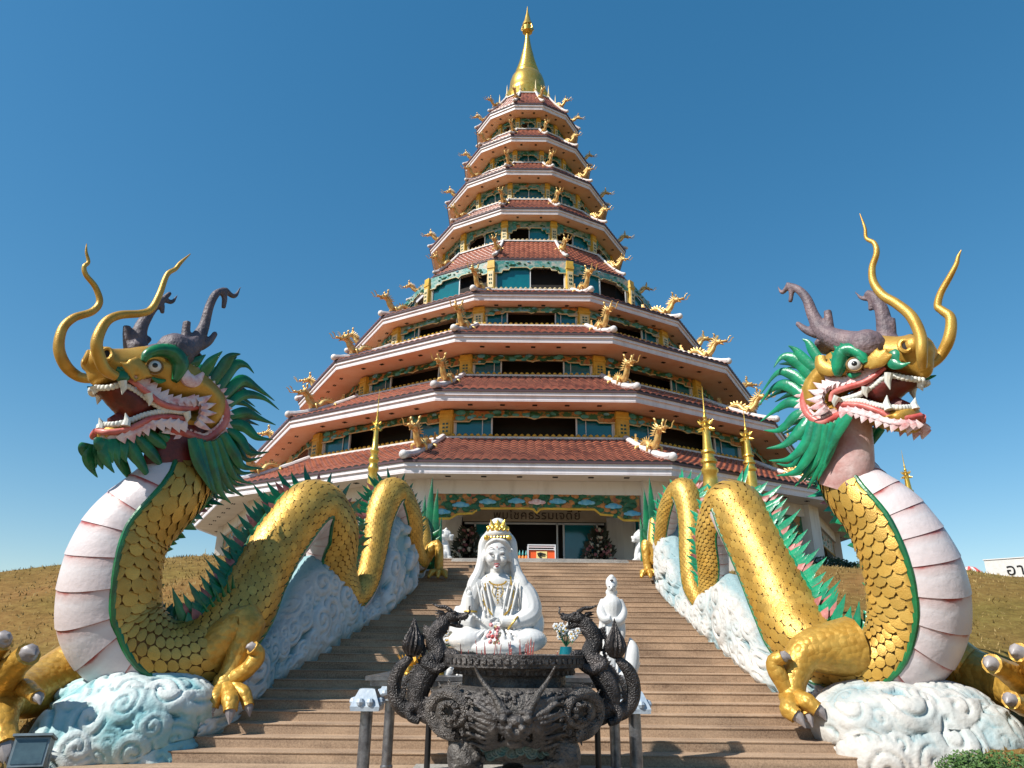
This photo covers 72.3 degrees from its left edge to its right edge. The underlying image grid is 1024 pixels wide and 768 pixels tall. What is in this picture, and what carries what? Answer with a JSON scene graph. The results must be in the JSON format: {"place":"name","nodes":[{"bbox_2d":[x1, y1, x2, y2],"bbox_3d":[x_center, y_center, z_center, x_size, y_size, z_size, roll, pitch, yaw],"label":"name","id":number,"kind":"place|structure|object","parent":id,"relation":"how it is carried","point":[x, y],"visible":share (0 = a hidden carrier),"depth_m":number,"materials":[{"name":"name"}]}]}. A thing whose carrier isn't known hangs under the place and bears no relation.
{"place":"outdoors","nodes":[
{"label":"outdoors","id":0,"kind":"place"},
{"bbox_2d":[397,654,420,673],"bbox_3d":[-1.326,3.676,9.190,0.370,0.251,0.376,1,-21,0],"label":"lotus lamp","id":1,"kind":"object","parent":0,"point":[414,661],"visible":0.32,"depth_m":9.10,"materials":[{"name":"gold metal"}]},
{"bbox_2d":[448,518,546,653],"bbox_3d":[-0.193,2.859,9.991,1.358,1.904,0.874,1,-21,0],"label":"seated statue","id":2,"kind":"object","parent":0,"point":[500,591],"visible":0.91,"depth_m":9.75,"materials":[{"name":"white stone"}]},
{"bbox_2d":[486,623,500,644],"bbox_3d":[-0.239,3.272,9.187,0.194,0.272,0.169,1,-21,0],"label":"garland","id":3,"kind":"object","parent":2,"relation":"hanging from","point":[496,634],"visible":0.96,"depth_m":9.16,"materials":[{"name":"pink plant"}]},
{"bbox_2d":[0,553,1023,767],"bbox_3d":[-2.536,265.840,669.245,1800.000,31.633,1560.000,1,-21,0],"label":"ground","id":4,"kind":"structure","parent":0,"point":[8,584],"depth_m":18.44,"materials":[{"name":"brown plant"}]},
{"bbox_2d":[29,515,429,767],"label":"cloud base","id":5,"kind":"object","parent":4,"relation":"on","point":[127,718],"visible":0.72,"depth_m":11.19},
{"bbox_2d":[0,244,447,764],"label":"dragon statue","id":6,"kind":"object","parent":5,"relation":"on","point":[170,400],"visible":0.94,"depth_m":12.35,"materials":[{"name":"gold metal"}]},
{"bbox_2d":[56,763,679,767],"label":"landing","id":7,"kind":"object","parent":4,"relation":"on","point":[205,765],"depth_m":10.20,"materials":[{"name":"brown stone"}]},
{"bbox_2d":[6,733,57,767],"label":"floodlight","id":8,"kind":"object","parent":7,"relation":"on","point":[31,750],"visible":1,"depth_m":9.35,"materials":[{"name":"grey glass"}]},
{"bbox_2d":[424,724,431,767],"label":"iron post","id":9,"kind":"object","parent":7,"relation":"on","point":[427,752],"visible":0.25,"depth_m":8.02,"materials":[{"name":"black metal"}]},
{"bbox_2d":[349,671,651,767],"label":"altar table","id":10,"kind":"object","parent":7,"relation":"on","point":[366,702],"visible":0.53,"depth_m":8.47,"materials":[{"name":"metal"}]},
{"bbox_2d":[443,630,450,647],"bbox_3d":[-0.940,3.661,9.624,0.436,0.574,0.234,-4,-21,13],"label":"flower bunch","id":11,"kind":"object","parent":10,"relation":"on","point":[445,639],"visible":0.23,"depth_m":9.62,"materials":[{"name":"white plant"}]},
{"bbox_2d":[444,667,459,674],"bbox_3d":[-0.721,3.762,9.118,0.407,0.275,0.378,1,-21,0],"label":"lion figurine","id":12,"kind":"object","parent":10,"relation":"on","point":[449,671],"visible":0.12,"depth_m":9.08,"materials":[{"name":"white ceramic"}]},
{"bbox_2d":[553,622,580,654],"bbox_3d":[0.771,3.583,9.528,0.439,0.685,0.286,1,-21,0],"label":"flower bunch","id":13,"kind":"object","parent":10,"relation":"on","point":[562,631],"visible":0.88,"depth_m":9.54,"materials":[{"name":"white plant"}]},
{"bbox_2d":[597,575,639,690],"bbox_3d":[1.479,3.621,10.253,0.752,1.623,0.375,1,-21,0],"label":"standing statue","id":14,"kind":"object","parent":10,"relation":"on","point":[611,606],"visible":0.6,"depth_m":10.22,"materials":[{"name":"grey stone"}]},
{"bbox_2d":[413,764,610,767],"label":"plinth","id":15,"kind":"structure","parent":7,"relation":"on","point":[484,766],"depth_m":8.22,"materials":[{"name":"concrete"}]},
{"bbox_2d":[387,603,640,767],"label":"incense burner","id":16,"kind":"object","parent":15,"relation":"on","point":[514,711],"visible":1,"depth_m":7.13,"materials":[{"name":"brown metal"}]},
{"bbox_2d":[594,729,601,767],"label":"iron post","id":17,"kind":"object","parent":7,"relation":"on","point":[597,735],"visible":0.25,"depth_m":8.02,"materials":[{"name":"black metal"}]},
{"bbox_2d":[168,558,857,767],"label":"staircase","id":18,"kind":"structure","parent":4,"relation":"on","point":[712,706],"depth_m":12.50,"materials":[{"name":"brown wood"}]},
{"bbox_2d":[193,6,847,565],"bbox_3d":[1.113,-9.691,51.623,38.570,48.924,38.355,1,-21,0],"label":"pagoda","id":19,"kind":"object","parent":4,"relation":"on","point":[533,420],"visible":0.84,"depth_m":34.90,"materials":[{"name":"red"}]},
{"bbox_2d":[258,425,273,437],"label":"roof dragon","id":20,"kind":"object","parent":19,"relation":"on","point":[268,433],"visible":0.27,"depth_m":42.28,"materials":[{"name":"gold metal"}]},
{"bbox_2d":[246,455,291,473],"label":"roof dragon","id":21,"kind":"object","parent":19,"relation":"on","point":[266,466],"visible":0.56,"depth_m":32.95,"materials":[{"name":"gold metal"}]},
{"bbox_2d":[294,372,315,385],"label":"roof dragon","id":22,"kind":"object","parent":19,"relation":"on","point":[311,381],"visible":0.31,"depth_m":44.05,"materials":[{"name":"gold metal"}]},
{"bbox_2d":[286,383,344,408],"bbox_3d":[-9.976,0.635,36.067,0.729,1.381,3.238,-19,-10,41],"label":"roof dragon","id":23,"kind":"object","parent":19,"relation":"on","point":[308,396],"visible":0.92,"depth_m":35.59,"materials":[{"name":"gold metal"}]},
{"bbox_2d":[337,327,359,342],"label":"roof dragon","id":24,"kind":"object","parent":19,"relation":"on","point":[355,336],"visible":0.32,"depth_m":45.83,"materials":[{"name":"gold metal"}]},
{"bbox_2d":[329,330,381,353],"bbox_3d":[-8.516,-2.270,38.697,0.730,1.381,3.238,-19,-10,41],"label":"roof dragon","id":25,"kind":"object","parent":19,"relation":"on","point":[349,343],"visible":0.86,"depth_m":38.20,"materials":[{"name":"gold metal"}]},
{"bbox_2d":[371,289,417,310],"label":"roof dragon","id":26,"kind":"object","parent":19,"relation":"on","point":[388,300],"visible":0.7,"depth_m":40.95,"materials":[{"name":"gold metal"}]},
{"bbox_2d":[400,280,422,291],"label":"roof dragon","id":27,"kind":"object","parent":19,"relation":"on","point":[412,287],"visible":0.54,"depth_m":48.19,"materials":[{"name":"gold metal"}]},
{"bbox_2d":[401,415,437,449],"bbox_3d":[-3.685,1.998,28.631,0.730,1.381,3.238,-5,-5,14],"label":"roof dragon","id":28,"kind":"object","parent":19,"relation":"on","point":[418,441],"visible":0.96,"depth_m":28.03,"materials":[{"name":"gold metal"}]},
{"bbox_2d":[422,229,439,240],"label":"roof dragon","id":29,"kind":"object","parent":19,"relation":"on","point":[434,237],"visible":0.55,"depth_m":50.01,"materials":[{"name":"gold metal"}]},
{"bbox_2d":[427,251,454,267],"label":"roof dragon","id":30,"kind":"object","parent":19,"relation":"on","point":[439,262],"visible":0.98,"depth_m":44.79,"materials":[{"name":"gold metal"}]},
{"bbox_2d":[430,352,459,381],"bbox_3d":[-2.996,-0.716,32.303,0.729,1.381,3.238,-5,-3,14],"label":"roof dragon","id":31,"kind":"object","parent":19,"relation":"on","point":[448,376],"visible":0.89,"depth_m":31.68,"materials":[{"name":"gold metal"}]},
{"bbox_2d":[440,186,455,196],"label":"roof dragon","id":32,"kind":"object","parent":19,"relation":"on","point":[451,192],"visible":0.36,"depth_m":51.69,"materials":[{"name":"gold metal"}]},
{"bbox_2d":[445,203,471,217],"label":"roof dragon","id":33,"kind":"object","parent":19,"relation":"on","point":[462,214],"visible":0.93,"depth_m":47.12,"materials":[{"name":"gold metal"}]},
{"bbox_2d":[449,299,475,328],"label":"roof dragon","id":34,"kind":"object","parent":19,"relation":"on","point":[461,321],"visible":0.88,"depth_m":34.79,"materials":[{"name":"gold metal"}]},
{"bbox_2d":[459,150,472,158],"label":"roof dragon","id":35,"kind":"object","parent":19,"relation":"on","point":[469,156],"visible":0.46,"depth_m":53.23,"materials":[{"name":"gold metal"}]},
{"bbox_2d":[460,163,482,177],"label":"roof dragon","id":36,"kind":"object","parent":19,"relation":"on","point":[471,169],"visible":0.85,"depth_m":49.32,"materials":[{"name":"gold metal"}]},
{"bbox_2d":[470,113,485,120],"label":"roof dragon","id":37,"kind":"object","parent":19,"relation":"on","point":[478,117],"visible":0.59,"depth_m":54.76,"materials":[{"name":"gold metal"}]},
{"bbox_2d":[467,262,489,289],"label":"roof dragon","id":38,"kind":"object","parent":19,"relation":"on","point":[477,283],"visible":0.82,"depth_m":38.10,"materials":[{"name":"gold metal"}]},
{"bbox_2d":[474,130,490,142],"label":"roof dragon","id":39,"kind":"object","parent":19,"relation":"on","point":[483,137],"visible":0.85,"depth_m":51.29,"materials":[{"name":"gold metal"}]},
{"bbox_2d":[484,95,501,106],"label":"roof dragon","id":40,"kind":"object","parent":19,"relation":"on","point":[492,102],"visible":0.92,"depth_m":53.16,"materials":[{"name":"gold metal"}]},
{"bbox_2d":[489,233,503,250],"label":"roof dragon","id":41,"kind":"object","parent":19,"relation":"on","point":[495,242],"visible":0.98,"depth_m":42.80,"materials":[{"name":"gold metal"}]},
{"bbox_2d":[496,186,509,202],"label":"roof dragon","id":42,"kind":"object","parent":19,"relation":"on","point":[503,199],"visible":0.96,"depth_m":45.42,"materials":[{"name":"gold metal"}]},
{"bbox_2d":[502,148,514,165],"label":"roof dragon","id":43,"kind":"object","parent":19,"relation":"on","point":[508,161],"visible":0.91,"depth_m":47.92,"materials":[{"name":"gold metal"}]},
{"bbox_2d":[507,118,515,131],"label":"roof dragon","id":44,"kind":"object","parent":19,"relation":"on","point":[512,125],"visible":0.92,"depth_m":50.13,"materials":[{"name":"gold metal"}]},
{"bbox_2d":[511,86,520,98],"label":"roof dragon","id":45,"kind":"object","parent":19,"relation":"on","point":[515,93],"visible":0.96,"depth_m":52.23,"materials":[{"name":"gold metal"}]},
{"bbox_2d":[536,85,545,98],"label":"roof dragon","id":46,"kind":"object","parent":19,"relation":"on","point":[541,94],"visible":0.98,"depth_m":52.21,"materials":[{"name":"gold metal"}]},
{"bbox_2d":[540,118,549,132],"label":"roof dragon","id":47,"kind":"object","parent":19,"relation":"on","point":[544,128],"visible":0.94,"depth_m":50.17,"materials":[{"name":"gold metal"}]},
{"bbox_2d":[543,149,556,165],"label":"roof dragon","id":48,"kind":"object","parent":19,"relation":"on","point":[550,159],"visible":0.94,"depth_m":47.92,"materials":[{"name":"gold metal"}]},
{"bbox_2d":[548,187,563,203],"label":"roof dragon","id":49,"kind":"object","parent":19,"relation":"on","point":[557,193],"visible":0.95,"depth_m":45.43,"materials":[{"name":"gold metal"}]},
{"bbox_2d":[553,96,570,107],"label":"roof dragon","id":50,"kind":"object","parent":19,"relation":"on","point":[563,103],"visible":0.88,"depth_m":53.18,"materials":[{"name":"gold metal"}]},
{"bbox_2d":[555,234,571,251],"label":"roof dragon","id":51,"kind":"object","parent":19,"relation":"on","point":[563,246],"visible":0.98,"depth_m":42.81,"materials":[{"name":"gold metal"}]},
{"bbox_2d":[561,131,582,142],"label":"roof dragon","id":52,"kind":"object","parent":19,"relation":"on","point":[573,138],"visible":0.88,"depth_m":51.28,"materials":[{"name":"gold metal"}]},
{"bbox_2d":[570,113,585,121],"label":"roof dragon","id":53,"kind":"object","parent":19,"relation":"on","point":[575,118],"visible":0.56,"depth_m":54.75,"materials":[{"name":"gold metal"}]},
{"bbox_2d":[570,164,596,178],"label":"roof dragon","id":54,"kind":"object","parent":19,"relation":"on","point":[586,171],"visible":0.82,"depth_m":49.31,"materials":[{"name":"gold metal"}]},
{"bbox_2d":[572,263,597,290],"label":"roof dragon","id":55,"kind":"object","parent":19,"relation":"on","point":[588,272],"visible":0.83,"depth_m":38.10,"materials":[{"name":"gold metal"}]},
{"bbox_2d":[584,151,596,159],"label":"roof dragon","id":56,"kind":"object","parent":19,"relation":"on","point":[589,154],"visible":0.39,"depth_m":53.23,"materials":[{"name":"gold metal"}]},
{"bbox_2d":[585,204,613,219],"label":"roof dragon","id":57,"kind":"object","parent":19,"relation":"on","point":[601,213],"visible":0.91,"depth_m":47.14,"materials":[{"name":"gold metal"}]},
{"bbox_2d":[589,300,618,329],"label":"roof dragon","id":58,"kind":"object","parent":19,"relation":"on","point":[604,323],"visible":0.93,"depth_m":34.80,"materials":[{"name":"gold metal"}]},
{"bbox_2d":[600,188,614,197],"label":"roof dragon","id":59,"kind":"object","parent":19,"relation":"on","point":[603,193],"visible":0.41,"depth_m":51.69,"materials":[{"name":"gold metal"}]},
{"bbox_2d":[602,253,632,269],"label":"roof dragon","id":60,"kind":"object","parent":19,"relation":"on","point":[619,262],"visible":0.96,"depth_m":44.79,"materials":[{"name":"gold metal"}]},
{"bbox_2d":[607,354,640,383],"bbox_3d":[5.049,-0.639,32.303,0.729,1.381,3.238,6,-3,-14],"label":"roof dragon","id":61,"kind":"object","parent":19,"relation":"on","point":[623,378],"visible":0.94,"depth_m":31.70,"materials":[{"name":"gold metal"}]},
{"bbox_2d":[618,232,633,241],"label":"roof dragon","id":62,"kind":"object","parent":19,"relation":"on","point":[621,238],"visible":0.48,"depth_m":50.00,"materials":[{"name":"gold metal"}]},
{"bbox_2d":[638,282,656,293],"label":"roof dragon","id":63,"kind":"object","parent":19,"relation":"on","point":[642,289],"visible":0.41,"depth_m":48.19,"materials":[{"name":"gold metal"}]},
{"bbox_2d":[634,418,673,451],"bbox_3d":[5.686,2.088,28.631,0.730,1.381,3.238,6,-5,-14],"label":"roof dragon","id":64,"kind":"object","parent":19,"relation":"on","point":[658,430],"visible":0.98,"depth_m":28.04,"materials":[{"name":"gold metal"}]},
{"bbox_2d":[641,292,689,313],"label":"roof dragon","id":65,"kind":"object","parent":19,"relation":"on","point":[671,303],"visible":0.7,"depth_m":40.94,"materials":[{"name":"gold metal"}]},
{"bbox_2d":[679,333,733,356],"bbox_3d":[10.597,-2.087,38.697,0.730,1.381,3.238,20,-10,-41],"label":"roof dragon","id":66,"kind":"object","parent":19,"relation":"on","point":[710,351],"visible":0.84,"depth_m":38.20,"materials":[{"name":"gold metal"}]},
{"bbox_2d":[697,331,718,345],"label":"roof dragon","id":67,"kind":"object","parent":19,"relation":"on","point":[701,340],"visible":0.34,"depth_m":45.82,"materials":[{"name":"gold metal"}]},
{"bbox_2d":[717,387,775,412],"bbox_3d":[12.002,0.845,36.067,0.729,1.381,3.238,20,-10,-41],"label":"roof dragon","id":68,"kind":"object","parent":19,"relation":"on","point":[754,403],"visible":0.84,"depth_m":35.61,"materials":[{"name":"gold metal"}]},
{"bbox_2d":[742,376,762,387],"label":"roof dragon","id":69,"kind":"object","parent":19,"relation":"on","point":[747,384],"visible":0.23,"depth_m":44.05,"materials":[{"name":"gold metal"}]},
{"bbox_2d":[772,462,810,477],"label":"roof dragon","id":70,"kind":"object","parent":19,"relation":"on","point":[776,466],"visible":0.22,"depth_m":33.52,"materials":[{"name":"gold metal"}]},
{"bbox_2d":[697,390,734,570],"bbox_3d":[6.772,3.172,23.941,0.866,6.571,0.866,1,-21,0],"label":"gilded pinnacle","id":71,"kind":"object","parent":4,"relation":"on","point":[709,469],"visible":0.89,"depth_m":24.01,"materials":[{"name":"gold metal"}]},
{"bbox_2d":[652,525,1023,767],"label":"cloud base","id":72,"kind":"object","parent":4,"relation":"on","point":[883,724],"visible":0.65,"depth_m":10.89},
{"bbox_2d":[640,214,1023,727],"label":"dragon statue","id":73,"kind":"object","parent":72,"relation":"on","point":[914,626],"visible":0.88,"depth_m":12.38,"materials":[{"name":"gold metal"}]},
{"bbox_2d":[900,451,913,491],"bbox_3d":[14.621,4.605,25.567,0.550,4.520,0.550,1,-21,0],"label":"gilded pinnacle","id":74,"kind":"object","parent":4,"relation":"on","point":[906,476],"visible":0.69,"depth_m":25.94,"materials":[{"name":"gold metal"}]},
{"bbox_2d":[965,566,983,572],"bbox_3d":[25.419,11.298,38.579,1.463,2.507,1.463,1,-21,0],"label":"parasol","id":75,"kind":"object","parent":4,"relation":"on","point":[970,567],"visible":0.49,"depth_m":38.61,"materials":[{"name":"pink fabric"}]},
{"bbox_2d":[934,747,1023,767],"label":"clipped hedge","id":76,"kind":"object","parent":4,"relation":"on","point":[963,760],"visible":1,"depth_m":9.12,"materials":[{"name":"green plant"}]},
{"bbox_2d":[983,557,1023,576],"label":"white sign with lettering","id":77,"kind":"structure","parent":4,"relation":"on","point":[1014,566],"depth_m":44.99,"materials":[{"name":"grey"}]},
{"bbox_2d":[0,0,1023,572],"label":"sky","id":78,"kind":"structure","parent":0,"point":[301,154],"materials":[{"name":"blue"}]},
{"bbox_2d":[451,558,628,562],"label":"terrace paving","id":79,"kind":"structure","parent":0,"point":[552,560],"depth_m":23.91,"materials":[{"name":"grey stone"}]},
{"bbox_2d":[359,390,381,517],"bbox_3d":[-5.055,3.255,25.470,0.594,6.565,0.594,1,-21,0],"label":"gilded pinnacle","id":80,"kind":"object","parent":79,"relation":"on","point":[373,468],"visible":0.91,"depth_m":25.61,"materials":[{"name":"gold metal"}]},
{"bbox_2d":[442,528,453,557],"bbox_3d":[-2.528,5.957,25.771,0.850,1.269,0.801,1,-21,0],"label":"guardian lion","id":81,"kind":"object","parent":79,"relation":"on","point":[447,535],"visible":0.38,"depth_m":25.60},
{"bbox_2d":[450,525,480,557],"bbox_3d":[-1.816,6.756,28.861,1.616,1.946,1.664,1,-21,0],"label":"flower arrangement","id":82,"kind":"object","parent":79,"relation":"on","point":[473,535],"visible":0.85,"depth_m":28.72,"materials":[{"name":"green"}]},
{"bbox_2d":[527,544,555,558],"bbox_3d":[1.083,6.309,25.834,1.034,0.700,0.612,1,-21,0],"label":"donation table","id":83,"kind":"object","parent":79,"relation":"on","point":[538,553],"visible":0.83,"depth_m":25.62,"materials":[{"name":"orange"}]},
{"bbox_2d":[579,525,616,559],"bbox_3d":[3.555,6.799,28.868,1.580,1.967,1.704,1,-21,0],"label":"flower arrangement","id":84,"kind":"object","parent":79,"relation":"on","point":[598,541],"visible":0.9,"depth_m":28.73,"materials":[{"name":"green"}]},
{"bbox_2d":[631,530,640,559],"bbox_3d":[4.761,6.027,25.771,0.850,1.269,0.801,1,-21,0],"label":"guardian lion","id":85,"kind":"object","parent":79,"relation":"on","point":[635,537],"visible":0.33,"depth_m":25.62},
{"bbox_2d":[740,410,757,487],"bbox_3d":[9.545,4.159,27.854,0.768,6.798,0.768,1,-21,0],"label":"gilded pinnacle","id":86,"kind":"object","parent":79,"relation":"on","point":[748,456],"visible":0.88,"depth_m":28.13,"materials":[{"name":"gold metal"}]},
{"bbox_2d":[811,555,862,567],"bbox_3d":[14.338,8.144,30.654,3.172,1.338,1.274,1,-21,0],"label":"dark shrub","id":87,"kind":"object","parent":79,"relation":"on","point":[839,562],"visible":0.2,"depth_m":30.52,"materials":[{"name":"green plant"}]}
]}

